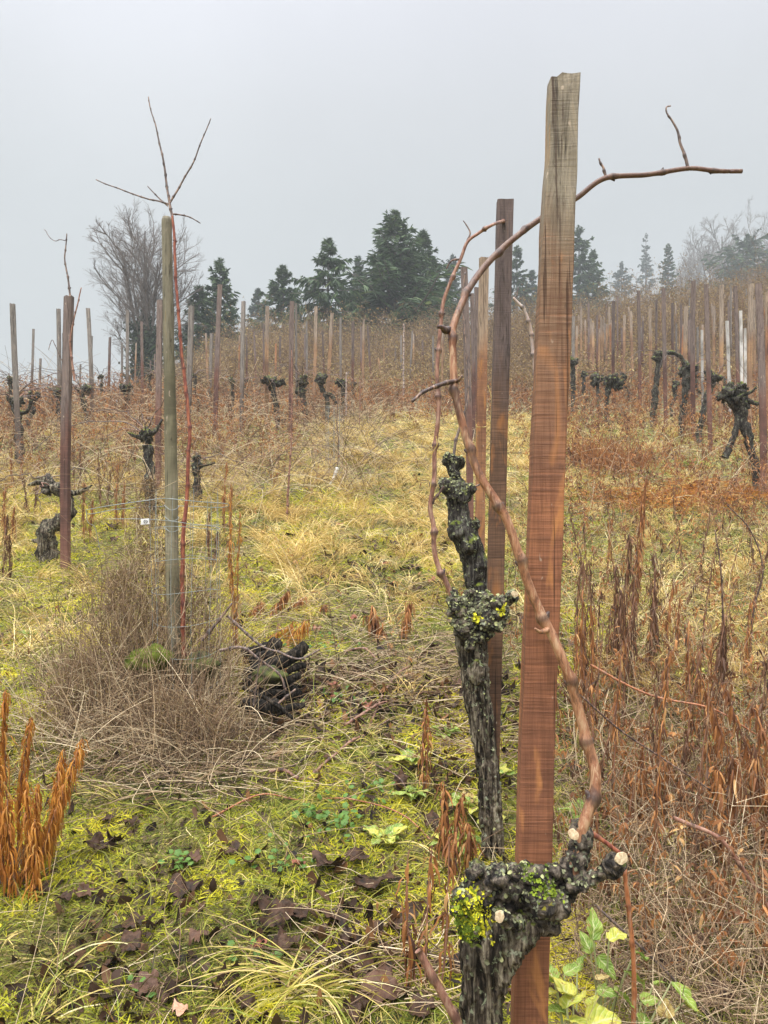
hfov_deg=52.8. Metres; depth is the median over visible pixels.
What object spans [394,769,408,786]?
fallen leaf
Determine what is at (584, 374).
grape vine
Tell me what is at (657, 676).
dried weed
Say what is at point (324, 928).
fallen leaf
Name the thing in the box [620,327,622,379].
vineyard stake
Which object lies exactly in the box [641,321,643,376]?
vineyard stake
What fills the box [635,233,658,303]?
conifer
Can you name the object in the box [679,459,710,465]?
leafy plant
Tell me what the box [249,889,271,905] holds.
fallen leaf
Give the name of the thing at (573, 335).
vineyard stake
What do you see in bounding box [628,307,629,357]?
vineyard stake
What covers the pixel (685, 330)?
vineyard stake
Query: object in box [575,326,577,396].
vineyard stake
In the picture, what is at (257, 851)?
herb plant
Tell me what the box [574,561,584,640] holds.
dried weed
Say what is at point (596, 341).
vineyard stake
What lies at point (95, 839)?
fallen leaf
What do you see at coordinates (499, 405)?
vineyard stake
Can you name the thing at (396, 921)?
fallen leaf
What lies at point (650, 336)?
vineyard stake
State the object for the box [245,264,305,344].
conifer
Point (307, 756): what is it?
pruned twig
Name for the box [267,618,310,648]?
dried weed
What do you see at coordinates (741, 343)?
vineyard stake
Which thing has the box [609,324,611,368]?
vineyard stake
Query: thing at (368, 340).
vineyard stake
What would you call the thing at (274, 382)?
grape vine
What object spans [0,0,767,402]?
sky
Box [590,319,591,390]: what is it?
vineyard stake
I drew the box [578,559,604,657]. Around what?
dried weed
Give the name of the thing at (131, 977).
herb plant
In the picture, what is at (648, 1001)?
leafy plant
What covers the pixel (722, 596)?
dead stalk
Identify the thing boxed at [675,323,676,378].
vineyard stake
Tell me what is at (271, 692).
charred branch
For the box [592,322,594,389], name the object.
vineyard stake
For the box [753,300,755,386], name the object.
vineyard stake
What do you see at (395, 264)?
conifer
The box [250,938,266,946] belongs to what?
fallen leaf
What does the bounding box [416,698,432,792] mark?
dried weed
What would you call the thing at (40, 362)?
vineyard stake
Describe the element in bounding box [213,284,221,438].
vineyard stake
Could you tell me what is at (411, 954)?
dried weed
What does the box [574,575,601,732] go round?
dried weed
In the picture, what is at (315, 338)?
vineyard stake
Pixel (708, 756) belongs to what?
dried weed
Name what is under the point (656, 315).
vineyard stake
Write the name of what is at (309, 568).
straw grass
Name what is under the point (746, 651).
dried weed
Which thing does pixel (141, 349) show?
vineyard stake
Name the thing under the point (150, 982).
fallen leaf
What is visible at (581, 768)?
fallen leaf
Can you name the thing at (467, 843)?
dried weed
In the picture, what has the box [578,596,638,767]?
dried weed
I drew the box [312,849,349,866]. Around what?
fallen leaf
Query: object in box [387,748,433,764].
leafy plant
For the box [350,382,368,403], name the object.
grape vine
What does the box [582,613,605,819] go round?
dried weed
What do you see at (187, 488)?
young tree
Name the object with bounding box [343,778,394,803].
herb plant
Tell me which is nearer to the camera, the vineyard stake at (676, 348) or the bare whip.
the bare whip
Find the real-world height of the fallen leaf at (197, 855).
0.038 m
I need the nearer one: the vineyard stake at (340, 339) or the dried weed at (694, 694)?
the dried weed at (694, 694)
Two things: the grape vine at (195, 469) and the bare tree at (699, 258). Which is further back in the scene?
the bare tree at (699, 258)
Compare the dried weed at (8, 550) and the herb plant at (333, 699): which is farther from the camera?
the dried weed at (8, 550)
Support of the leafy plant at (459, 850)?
on the ground at (300, 793)
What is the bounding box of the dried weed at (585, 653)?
[578,637,591,723]
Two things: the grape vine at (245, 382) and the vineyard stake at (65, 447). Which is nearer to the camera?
the vineyard stake at (65, 447)
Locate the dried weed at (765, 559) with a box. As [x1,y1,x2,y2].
[751,546,767,613]
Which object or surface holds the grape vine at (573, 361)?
on the ground at (300, 793)
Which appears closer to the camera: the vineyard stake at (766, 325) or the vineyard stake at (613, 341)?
the vineyard stake at (766, 325)
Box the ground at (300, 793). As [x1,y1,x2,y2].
[0,339,767,1023]
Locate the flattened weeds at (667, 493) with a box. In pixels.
[474,483,767,522]
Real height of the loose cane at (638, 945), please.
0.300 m
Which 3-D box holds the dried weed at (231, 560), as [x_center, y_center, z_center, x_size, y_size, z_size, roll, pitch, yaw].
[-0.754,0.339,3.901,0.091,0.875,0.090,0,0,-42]
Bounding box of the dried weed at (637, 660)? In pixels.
[631,605,642,687]
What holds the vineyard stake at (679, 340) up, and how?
on the ground at (300, 793)
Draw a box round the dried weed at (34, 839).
[0,689,89,903]
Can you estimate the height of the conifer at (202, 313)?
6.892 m
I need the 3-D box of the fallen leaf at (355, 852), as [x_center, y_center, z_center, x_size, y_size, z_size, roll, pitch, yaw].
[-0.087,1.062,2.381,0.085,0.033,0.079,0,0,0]
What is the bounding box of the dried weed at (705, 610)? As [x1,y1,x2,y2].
[701,515,723,653]
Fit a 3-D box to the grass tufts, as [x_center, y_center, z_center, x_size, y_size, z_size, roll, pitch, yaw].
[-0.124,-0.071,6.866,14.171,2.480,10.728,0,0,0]
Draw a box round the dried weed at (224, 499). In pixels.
[221,463,233,534]
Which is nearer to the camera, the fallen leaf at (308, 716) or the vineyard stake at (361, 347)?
the fallen leaf at (308, 716)
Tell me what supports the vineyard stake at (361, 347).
on the ground at (300, 793)
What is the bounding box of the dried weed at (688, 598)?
[645,569,704,625]
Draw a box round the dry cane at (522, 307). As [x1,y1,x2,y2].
[512,288,533,390]
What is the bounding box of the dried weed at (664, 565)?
[642,554,671,604]
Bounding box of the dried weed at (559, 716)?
[556,698,568,751]
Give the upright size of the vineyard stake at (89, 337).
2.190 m
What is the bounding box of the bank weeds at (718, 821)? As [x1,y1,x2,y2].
[501,534,767,1003]
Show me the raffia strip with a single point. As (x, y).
(430, 465)
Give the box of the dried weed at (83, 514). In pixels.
[79,481,97,541]
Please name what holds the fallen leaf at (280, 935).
on the ground at (300, 793)
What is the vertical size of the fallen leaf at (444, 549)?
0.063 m
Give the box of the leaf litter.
[0,435,767,1023]
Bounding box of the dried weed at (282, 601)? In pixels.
[248,591,330,617]
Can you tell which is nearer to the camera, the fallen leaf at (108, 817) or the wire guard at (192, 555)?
the fallen leaf at (108, 817)
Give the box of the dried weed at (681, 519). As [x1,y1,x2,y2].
[638,487,700,552]
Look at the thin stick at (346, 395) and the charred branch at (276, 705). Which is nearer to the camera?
the charred branch at (276, 705)
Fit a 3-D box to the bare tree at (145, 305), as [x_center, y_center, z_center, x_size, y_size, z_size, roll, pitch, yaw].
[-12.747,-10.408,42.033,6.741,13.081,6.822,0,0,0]
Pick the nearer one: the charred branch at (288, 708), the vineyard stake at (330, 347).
the charred branch at (288, 708)
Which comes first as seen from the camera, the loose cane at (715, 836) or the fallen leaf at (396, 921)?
the loose cane at (715, 836)
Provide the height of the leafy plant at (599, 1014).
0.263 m
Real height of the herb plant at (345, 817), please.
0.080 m
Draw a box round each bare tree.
[84,200,208,398]
[669,209,758,294]
[671,241,701,299]
[682,228,767,300]
[728,196,767,281]
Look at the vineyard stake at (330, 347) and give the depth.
15.48 m
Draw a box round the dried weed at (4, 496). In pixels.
[0,489,16,542]
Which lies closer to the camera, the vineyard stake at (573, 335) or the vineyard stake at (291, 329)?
the vineyard stake at (291, 329)
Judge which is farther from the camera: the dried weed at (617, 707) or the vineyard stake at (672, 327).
the vineyard stake at (672, 327)
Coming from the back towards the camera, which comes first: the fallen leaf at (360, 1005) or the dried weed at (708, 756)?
the dried weed at (708, 756)
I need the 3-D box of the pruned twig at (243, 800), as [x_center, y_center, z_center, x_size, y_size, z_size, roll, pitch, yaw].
[-0.193,1.015,2.613,0.736,0.105,0.204,0,0,5]
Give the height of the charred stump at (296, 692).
0.135 m
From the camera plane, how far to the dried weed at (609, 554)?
5.62 m
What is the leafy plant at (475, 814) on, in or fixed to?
on the ground at (300, 793)
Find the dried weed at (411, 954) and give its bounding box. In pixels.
[395,837,461,989]
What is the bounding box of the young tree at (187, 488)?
[96,97,210,696]
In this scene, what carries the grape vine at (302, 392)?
on the ground at (300, 793)
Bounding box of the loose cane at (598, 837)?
[569,819,620,852]
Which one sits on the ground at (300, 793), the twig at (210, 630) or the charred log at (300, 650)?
the charred log at (300, 650)
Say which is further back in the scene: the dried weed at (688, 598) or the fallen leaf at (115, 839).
the dried weed at (688, 598)
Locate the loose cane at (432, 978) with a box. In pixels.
[415,948,461,1023]
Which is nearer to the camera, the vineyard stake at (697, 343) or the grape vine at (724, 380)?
the grape vine at (724, 380)
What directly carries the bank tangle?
on the ground at (300, 793)
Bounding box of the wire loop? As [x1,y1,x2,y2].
[86,498,228,548]
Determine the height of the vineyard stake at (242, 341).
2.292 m
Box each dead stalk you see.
[623,869,637,1023]
[714,530,723,623]
[727,505,763,654]
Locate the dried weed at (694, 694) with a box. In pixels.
[681,634,704,798]
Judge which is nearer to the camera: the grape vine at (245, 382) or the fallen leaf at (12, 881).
the fallen leaf at (12, 881)
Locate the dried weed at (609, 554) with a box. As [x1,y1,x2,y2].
[605,510,615,571]
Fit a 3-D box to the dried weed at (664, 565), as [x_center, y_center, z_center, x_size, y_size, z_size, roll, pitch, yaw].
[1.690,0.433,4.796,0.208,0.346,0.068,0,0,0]
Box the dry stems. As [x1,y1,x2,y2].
[0,416,767,1023]
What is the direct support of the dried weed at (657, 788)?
on the ground at (300, 793)
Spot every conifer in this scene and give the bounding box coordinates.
[148,285,228,369]
[183,257,245,354]
[236,287,272,339]
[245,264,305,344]
[276,237,382,344]
[308,209,472,374]
[345,256,366,327]
[400,228,459,332]
[435,253,469,335]
[488,245,536,319]
[522,270,537,312]
[572,225,613,318]
[573,249,610,314]
[607,261,637,316]
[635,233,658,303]
[658,243,679,304]
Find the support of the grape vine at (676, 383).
on the ground at (300, 793)
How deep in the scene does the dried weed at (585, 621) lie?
3.40 m
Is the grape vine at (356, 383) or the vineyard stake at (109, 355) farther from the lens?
the vineyard stake at (109, 355)
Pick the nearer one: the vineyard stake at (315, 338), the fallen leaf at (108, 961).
the fallen leaf at (108, 961)
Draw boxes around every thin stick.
[345,372,346,414]
[359,381,360,424]
[402,324,404,394]
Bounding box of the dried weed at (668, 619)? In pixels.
[659,579,683,659]
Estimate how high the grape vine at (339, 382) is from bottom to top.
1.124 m
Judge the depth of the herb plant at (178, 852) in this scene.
2.31 m
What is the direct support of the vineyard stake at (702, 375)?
on the ground at (300, 793)
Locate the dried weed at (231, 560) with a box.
[224,493,242,661]
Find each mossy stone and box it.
[122,643,174,675]
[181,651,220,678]
[252,665,288,684]
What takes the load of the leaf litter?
on the ground at (300, 793)
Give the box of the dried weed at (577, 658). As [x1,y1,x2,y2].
[571,631,586,765]
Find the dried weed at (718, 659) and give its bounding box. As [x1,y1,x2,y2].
[683,580,738,714]
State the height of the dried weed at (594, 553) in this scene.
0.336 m
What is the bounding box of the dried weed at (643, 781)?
[618,751,677,835]
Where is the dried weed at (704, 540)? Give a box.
[671,487,712,584]
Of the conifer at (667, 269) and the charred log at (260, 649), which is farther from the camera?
the conifer at (667, 269)
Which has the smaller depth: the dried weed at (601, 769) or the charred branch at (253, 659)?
the dried weed at (601, 769)
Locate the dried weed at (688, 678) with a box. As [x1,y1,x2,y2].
[680,619,705,754]
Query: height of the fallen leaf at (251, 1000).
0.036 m
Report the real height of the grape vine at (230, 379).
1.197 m
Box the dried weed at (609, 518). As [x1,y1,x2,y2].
[603,490,619,549]
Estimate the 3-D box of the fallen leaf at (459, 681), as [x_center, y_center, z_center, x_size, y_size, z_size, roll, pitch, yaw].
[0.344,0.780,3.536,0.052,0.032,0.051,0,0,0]
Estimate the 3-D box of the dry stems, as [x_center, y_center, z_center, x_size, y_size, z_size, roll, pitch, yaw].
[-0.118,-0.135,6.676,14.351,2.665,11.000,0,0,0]
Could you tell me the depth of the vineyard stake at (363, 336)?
18.73 m
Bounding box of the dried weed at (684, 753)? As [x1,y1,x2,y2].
[648,685,691,825]
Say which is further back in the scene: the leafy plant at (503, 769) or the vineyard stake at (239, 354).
the vineyard stake at (239, 354)
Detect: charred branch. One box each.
[242,686,295,719]
[244,676,257,686]
[248,650,271,665]
[249,689,285,698]
[268,671,300,689]
[271,703,305,718]
[272,638,282,656]
[286,662,305,674]
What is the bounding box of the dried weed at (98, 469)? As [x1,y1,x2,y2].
[94,451,112,508]
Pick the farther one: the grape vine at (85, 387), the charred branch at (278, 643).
the grape vine at (85, 387)
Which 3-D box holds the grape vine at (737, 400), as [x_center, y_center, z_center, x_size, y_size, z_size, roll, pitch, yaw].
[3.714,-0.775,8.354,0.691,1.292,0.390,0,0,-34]
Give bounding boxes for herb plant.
[128,974,155,997]
[157,849,193,871]
[227,938,282,973]
[228,833,315,871]
[283,632,360,651]
[291,789,366,840]
[300,686,372,716]
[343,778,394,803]
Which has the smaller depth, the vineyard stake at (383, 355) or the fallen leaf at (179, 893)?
the fallen leaf at (179, 893)
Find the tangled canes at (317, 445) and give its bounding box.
[0,346,767,525]
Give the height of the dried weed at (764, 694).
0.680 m
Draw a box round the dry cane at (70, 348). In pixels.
[45,230,81,380]
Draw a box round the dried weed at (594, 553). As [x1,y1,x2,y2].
[576,541,603,581]
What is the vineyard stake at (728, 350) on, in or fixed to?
on the ground at (300, 793)
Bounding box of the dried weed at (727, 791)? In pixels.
[720,756,739,859]
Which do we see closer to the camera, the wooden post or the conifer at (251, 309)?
the wooden post
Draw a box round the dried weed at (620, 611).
[602,533,668,693]
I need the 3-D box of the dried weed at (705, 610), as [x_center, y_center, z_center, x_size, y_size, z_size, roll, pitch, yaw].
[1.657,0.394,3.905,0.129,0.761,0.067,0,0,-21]
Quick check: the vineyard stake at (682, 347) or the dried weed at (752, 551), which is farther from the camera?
the vineyard stake at (682, 347)
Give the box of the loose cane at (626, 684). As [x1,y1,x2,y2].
[590,664,764,740]
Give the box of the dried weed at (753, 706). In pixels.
[736,669,766,759]
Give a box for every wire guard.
[150,490,220,717]
[326,401,341,472]
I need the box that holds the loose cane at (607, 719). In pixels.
[580,694,710,789]
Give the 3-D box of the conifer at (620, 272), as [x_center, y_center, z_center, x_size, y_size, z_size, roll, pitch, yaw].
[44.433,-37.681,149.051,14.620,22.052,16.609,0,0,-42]
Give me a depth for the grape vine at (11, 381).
13.98 m
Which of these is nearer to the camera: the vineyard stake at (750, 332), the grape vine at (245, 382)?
the vineyard stake at (750, 332)
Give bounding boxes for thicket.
[145,233,767,407]
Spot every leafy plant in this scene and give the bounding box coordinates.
[18,630,55,636]
[363,823,408,844]
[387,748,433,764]
[389,784,429,799]
[429,826,481,853]
[430,723,461,738]
[448,790,502,813]
[468,811,506,823]
[477,762,514,775]
[548,954,620,1023]
[557,798,583,817]
[579,907,649,1011]
[636,980,706,1023]
[652,822,686,844]
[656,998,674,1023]
[670,668,706,677]
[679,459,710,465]
[682,733,733,746]
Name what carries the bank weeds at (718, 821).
on the ground at (300, 793)
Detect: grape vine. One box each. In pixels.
[0,370,52,410]
[0,372,100,465]
[0,467,96,563]
[1,374,92,434]
[4,377,116,424]
[18,368,108,423]
[34,375,214,517]
[74,362,144,403]
[96,367,154,418]
[115,363,176,407]
[131,371,221,394]
[140,450,247,505]
[176,360,228,413]
[210,353,262,418]
[222,362,270,409]
[244,364,286,429]
[266,360,326,427]
[281,363,354,419]
[296,366,375,420]
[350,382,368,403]
[411,105,742,1023]
[428,219,518,862]
[438,272,502,734]
[570,352,600,416]
[580,370,597,411]
[582,372,612,409]
[603,370,627,424]
[609,372,636,396]
[617,341,677,430]
[651,351,745,437]
[668,364,724,443]
[669,380,681,416]
[695,372,700,403]
[697,381,759,489]
[717,377,752,421]
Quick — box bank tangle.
[486,541,767,1023]
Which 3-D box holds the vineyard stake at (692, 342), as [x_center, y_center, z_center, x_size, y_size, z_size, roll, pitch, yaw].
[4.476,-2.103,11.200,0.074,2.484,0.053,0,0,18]
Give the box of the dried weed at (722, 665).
[710,614,733,727]
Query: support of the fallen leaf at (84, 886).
on the ground at (300, 793)
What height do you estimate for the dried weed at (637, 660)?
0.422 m
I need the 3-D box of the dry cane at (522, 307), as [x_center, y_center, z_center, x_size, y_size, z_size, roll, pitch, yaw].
[0.528,-0.629,2.901,0.098,0.424,0.022,0,0,0]
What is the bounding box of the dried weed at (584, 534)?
[579,515,591,580]
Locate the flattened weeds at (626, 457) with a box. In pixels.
[522,427,686,476]
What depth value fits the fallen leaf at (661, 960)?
1.87 m
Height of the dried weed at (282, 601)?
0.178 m
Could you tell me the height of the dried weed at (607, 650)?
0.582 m
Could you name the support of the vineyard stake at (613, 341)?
on the ground at (300, 793)
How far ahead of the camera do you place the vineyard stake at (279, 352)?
21.98 m
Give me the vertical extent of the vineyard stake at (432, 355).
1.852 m
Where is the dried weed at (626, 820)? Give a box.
[589,708,639,885]
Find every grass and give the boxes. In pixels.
[0,400,767,710]
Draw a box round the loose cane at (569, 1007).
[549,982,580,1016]
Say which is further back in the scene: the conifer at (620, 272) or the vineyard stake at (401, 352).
the conifer at (620, 272)
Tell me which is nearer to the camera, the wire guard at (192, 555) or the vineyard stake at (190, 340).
the wire guard at (192, 555)
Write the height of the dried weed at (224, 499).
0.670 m
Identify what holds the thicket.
on the ground at (300, 793)
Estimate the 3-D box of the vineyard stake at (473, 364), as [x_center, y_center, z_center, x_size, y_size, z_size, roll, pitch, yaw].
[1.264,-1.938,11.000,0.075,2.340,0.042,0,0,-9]
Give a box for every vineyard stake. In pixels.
[10,303,21,470]
[30,329,34,391]
[38,358,41,385]
[56,308,61,399]
[60,295,73,569]
[86,308,94,425]
[108,337,110,388]
[120,342,122,400]
[125,310,128,385]
[134,343,136,384]
[140,321,143,404]
[155,299,162,485]
[185,305,193,433]
[205,333,207,381]
[209,333,212,409]
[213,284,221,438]
[238,335,240,376]
[239,301,245,436]
[246,336,247,377]
[253,332,256,379]
[263,323,264,386]
[264,306,268,430]
[275,343,276,375]
[279,336,280,387]
[289,301,293,437]
[295,303,297,413]
[304,334,305,366]
[306,321,307,392]
[312,306,317,407]
[322,331,324,373]
[326,313,333,391]
[339,317,341,387]
[351,321,353,381]
[360,326,361,373]
[362,319,364,398]
[367,326,370,374]
[383,344,385,389]
[400,335,401,376]
[408,331,412,392]
[432,336,433,384]
[441,324,443,404]
[461,267,473,519]
[470,293,475,441]
[474,287,478,411]
[475,257,488,550]
[487,199,513,768]
[510,72,580,1023]
[572,316,574,366]
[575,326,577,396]
[580,306,581,365]
[584,320,586,367]
[587,303,589,378]
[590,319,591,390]
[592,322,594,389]
[596,315,597,370]
[598,328,600,373]
[600,317,603,389]
[604,323,605,372]
[605,324,607,372]
[608,307,610,370]
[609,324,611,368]
[611,301,614,399]
[617,296,617,360]
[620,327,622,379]
[623,315,625,371]
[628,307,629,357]
[630,311,634,391]
[637,290,641,405]
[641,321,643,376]
[648,308,651,405]
[655,300,657,365]
[661,288,667,426]
[671,303,673,379]
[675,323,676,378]
[678,320,679,379]
[680,305,682,365]
[680,325,683,387]
[683,306,687,359]
[688,320,690,403]
[690,280,695,438]
[696,327,698,396]
[701,324,703,354]
[701,330,703,405]
[704,284,712,451]
[711,303,712,358]
[713,306,714,389]
[718,285,723,428]
[725,321,731,417]
[727,300,729,338]
[730,287,731,364]
[734,286,739,384]
[739,311,742,380]
[744,328,746,383]
[747,283,753,425]
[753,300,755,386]
[755,283,767,493]
[765,292,767,433]
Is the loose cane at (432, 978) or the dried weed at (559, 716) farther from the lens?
the dried weed at (559, 716)
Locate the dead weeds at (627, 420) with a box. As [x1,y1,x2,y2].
[0,355,767,583]
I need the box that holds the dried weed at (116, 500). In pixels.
[112,462,125,527]
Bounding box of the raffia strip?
[429,436,437,494]
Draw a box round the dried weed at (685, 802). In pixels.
[679,699,710,886]
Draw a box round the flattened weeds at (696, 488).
[627,476,767,501]
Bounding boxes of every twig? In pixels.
[200,603,231,641]
[212,793,431,841]
[219,646,286,690]
[226,615,319,659]
[253,654,260,704]
[269,648,456,780]
[278,689,295,703]
[292,716,394,767]
[292,736,406,794]
[344,647,399,662]
[344,690,429,725]
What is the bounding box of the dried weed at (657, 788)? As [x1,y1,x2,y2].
[639,650,673,910]
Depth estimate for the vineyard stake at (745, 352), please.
14.58 m
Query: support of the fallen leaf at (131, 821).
on the ground at (300, 793)
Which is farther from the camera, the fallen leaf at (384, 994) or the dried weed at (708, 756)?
the dried weed at (708, 756)
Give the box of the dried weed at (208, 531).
[204,512,221,566]
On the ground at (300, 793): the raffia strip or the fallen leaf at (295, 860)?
the fallen leaf at (295, 860)
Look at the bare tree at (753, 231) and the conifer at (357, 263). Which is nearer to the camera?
the conifer at (357, 263)
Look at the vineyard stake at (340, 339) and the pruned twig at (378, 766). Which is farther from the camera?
the vineyard stake at (340, 339)
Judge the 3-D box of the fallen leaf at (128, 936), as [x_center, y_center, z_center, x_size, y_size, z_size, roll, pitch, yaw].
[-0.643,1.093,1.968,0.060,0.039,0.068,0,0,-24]
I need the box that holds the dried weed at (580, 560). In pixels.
[568,502,637,614]
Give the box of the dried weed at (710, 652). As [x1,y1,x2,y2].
[706,635,714,698]
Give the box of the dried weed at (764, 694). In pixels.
[752,635,767,764]
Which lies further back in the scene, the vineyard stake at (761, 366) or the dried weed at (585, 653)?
the vineyard stake at (761, 366)
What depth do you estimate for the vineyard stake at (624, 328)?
19.98 m
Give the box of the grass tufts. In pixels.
[0,434,767,1023]
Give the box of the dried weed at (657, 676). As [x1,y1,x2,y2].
[650,647,670,713]
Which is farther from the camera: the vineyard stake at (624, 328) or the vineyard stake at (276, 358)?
the vineyard stake at (276, 358)
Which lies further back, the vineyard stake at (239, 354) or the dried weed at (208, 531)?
the vineyard stake at (239, 354)
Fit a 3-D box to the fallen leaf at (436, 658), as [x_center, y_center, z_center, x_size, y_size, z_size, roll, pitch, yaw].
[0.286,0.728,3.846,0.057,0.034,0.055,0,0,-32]
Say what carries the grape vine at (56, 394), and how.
on the ground at (300, 793)
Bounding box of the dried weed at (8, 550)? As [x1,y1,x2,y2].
[0,514,13,580]
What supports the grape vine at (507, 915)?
on the ground at (300, 793)
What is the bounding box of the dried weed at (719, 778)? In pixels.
[700,744,767,879]
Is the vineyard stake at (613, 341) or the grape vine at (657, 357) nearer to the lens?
the grape vine at (657, 357)
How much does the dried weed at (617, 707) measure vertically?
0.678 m
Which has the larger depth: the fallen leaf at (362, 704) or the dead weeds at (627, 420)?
the dead weeds at (627, 420)
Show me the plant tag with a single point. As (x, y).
(144, 521)
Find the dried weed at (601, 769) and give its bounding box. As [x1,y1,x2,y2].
[553,708,616,856]
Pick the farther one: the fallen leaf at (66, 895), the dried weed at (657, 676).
the dried weed at (657, 676)
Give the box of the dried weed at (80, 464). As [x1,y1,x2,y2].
[71,431,82,490]
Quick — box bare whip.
[286,350,292,519]
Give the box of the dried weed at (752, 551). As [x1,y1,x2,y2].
[747,525,767,575]
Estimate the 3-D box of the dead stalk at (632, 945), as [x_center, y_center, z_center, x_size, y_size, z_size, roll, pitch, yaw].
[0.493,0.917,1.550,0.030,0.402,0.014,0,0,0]
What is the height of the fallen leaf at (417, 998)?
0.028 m
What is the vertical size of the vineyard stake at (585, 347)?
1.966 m
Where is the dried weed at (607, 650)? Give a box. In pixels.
[586,562,614,679]
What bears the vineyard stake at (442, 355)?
on the ground at (300, 793)
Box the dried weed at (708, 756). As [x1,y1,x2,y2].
[699,682,723,812]
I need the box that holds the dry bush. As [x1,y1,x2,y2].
[0,429,381,805]
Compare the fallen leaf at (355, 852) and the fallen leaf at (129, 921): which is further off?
the fallen leaf at (355, 852)
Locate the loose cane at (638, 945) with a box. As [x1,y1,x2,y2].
[594,904,716,1023]
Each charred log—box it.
[238,697,279,714]
[241,637,275,656]
[243,641,309,675]
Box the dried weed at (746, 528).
[728,508,755,580]
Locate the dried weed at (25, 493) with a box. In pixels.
[21,475,39,515]
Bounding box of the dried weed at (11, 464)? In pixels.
[9,447,24,487]
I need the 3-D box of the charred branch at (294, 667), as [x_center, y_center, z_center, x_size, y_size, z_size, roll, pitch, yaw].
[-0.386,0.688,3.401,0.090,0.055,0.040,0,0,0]
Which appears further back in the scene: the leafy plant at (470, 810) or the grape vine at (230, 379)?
the grape vine at (230, 379)
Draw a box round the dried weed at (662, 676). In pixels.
[597,634,678,768]
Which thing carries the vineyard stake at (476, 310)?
on the ground at (300, 793)
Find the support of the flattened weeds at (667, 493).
on the ground at (300, 793)
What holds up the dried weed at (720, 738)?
on the ground at (300, 793)
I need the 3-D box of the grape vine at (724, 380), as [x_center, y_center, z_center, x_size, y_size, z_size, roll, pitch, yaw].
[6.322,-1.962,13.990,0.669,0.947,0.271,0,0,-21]
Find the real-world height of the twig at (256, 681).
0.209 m
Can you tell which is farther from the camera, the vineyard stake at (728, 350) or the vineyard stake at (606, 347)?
the vineyard stake at (606, 347)
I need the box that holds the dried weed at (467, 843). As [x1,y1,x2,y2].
[428,781,484,878]
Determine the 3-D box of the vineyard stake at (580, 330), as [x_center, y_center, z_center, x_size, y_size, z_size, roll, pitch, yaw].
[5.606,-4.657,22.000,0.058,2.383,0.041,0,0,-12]
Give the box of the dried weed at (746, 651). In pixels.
[739,598,756,683]
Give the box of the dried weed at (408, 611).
[362,601,417,640]
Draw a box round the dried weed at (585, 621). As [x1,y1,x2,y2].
[578,605,589,696]
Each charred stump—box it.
[247,687,268,718]
[276,684,307,706]
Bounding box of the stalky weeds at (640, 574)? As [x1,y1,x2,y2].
[0,417,767,716]
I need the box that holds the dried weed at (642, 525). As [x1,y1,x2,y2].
[631,475,651,618]
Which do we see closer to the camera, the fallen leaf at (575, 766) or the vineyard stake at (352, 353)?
the fallen leaf at (575, 766)
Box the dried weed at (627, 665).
[619,601,639,736]
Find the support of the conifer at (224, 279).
on the ground at (300, 793)
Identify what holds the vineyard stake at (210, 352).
on the ground at (300, 793)
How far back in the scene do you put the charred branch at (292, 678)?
3.35 m
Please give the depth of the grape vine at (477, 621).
2.39 m
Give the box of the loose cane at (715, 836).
[671,815,767,906]
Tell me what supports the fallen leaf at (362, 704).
on the ground at (300, 793)
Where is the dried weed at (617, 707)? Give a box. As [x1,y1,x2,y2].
[607,640,624,845]
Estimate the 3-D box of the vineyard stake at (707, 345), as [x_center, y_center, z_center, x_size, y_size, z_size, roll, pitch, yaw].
[4.320,-1.821,10.300,0.123,2.419,0.045,0,0,0]
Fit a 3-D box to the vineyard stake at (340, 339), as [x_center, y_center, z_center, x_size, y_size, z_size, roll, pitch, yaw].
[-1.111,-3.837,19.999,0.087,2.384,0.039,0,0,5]
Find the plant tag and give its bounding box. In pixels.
[141,518,148,524]
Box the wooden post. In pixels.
[161,216,181,702]
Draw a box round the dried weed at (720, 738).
[693,673,767,847]
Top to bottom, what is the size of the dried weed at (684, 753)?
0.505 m
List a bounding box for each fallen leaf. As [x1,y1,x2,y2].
[0,870,27,885]
[13,845,25,864]
[31,879,51,894]
[57,891,73,899]
[73,881,95,896]
[83,831,111,849]
[100,814,114,820]
[101,955,124,966]
[106,828,126,842]
[119,929,141,952]
[122,912,145,927]
[123,816,140,827]
[130,969,159,996]
[156,988,175,1005]
[166,873,199,898]
[172,998,187,1015]
[183,848,201,863]
[188,928,208,945]
[211,977,232,991]
[223,840,239,854]
[233,987,255,1010]
[240,853,260,862]
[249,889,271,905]
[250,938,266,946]
[258,897,295,929]
[273,926,300,948]
[290,902,310,917]
[292,855,305,864]
[302,713,315,718]
[310,920,329,933]
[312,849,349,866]
[317,907,348,925]
[338,928,352,945]
[339,941,374,983]
[343,989,371,1020]
[344,846,368,860]
[354,869,394,888]
[357,700,371,708]
[360,962,404,1004]
[387,916,410,929]
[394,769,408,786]
[405,992,434,1018]
[421,809,438,829]
[435,656,445,661]
[437,546,447,552]
[455,678,461,685]
[566,761,580,771]
[576,764,586,771]
[658,947,684,972]
[681,929,709,944]
[699,976,736,1005]
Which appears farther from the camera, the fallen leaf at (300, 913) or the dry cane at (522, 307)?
the dry cane at (522, 307)
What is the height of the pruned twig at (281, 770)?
0.279 m
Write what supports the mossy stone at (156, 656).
on the ground at (300, 793)

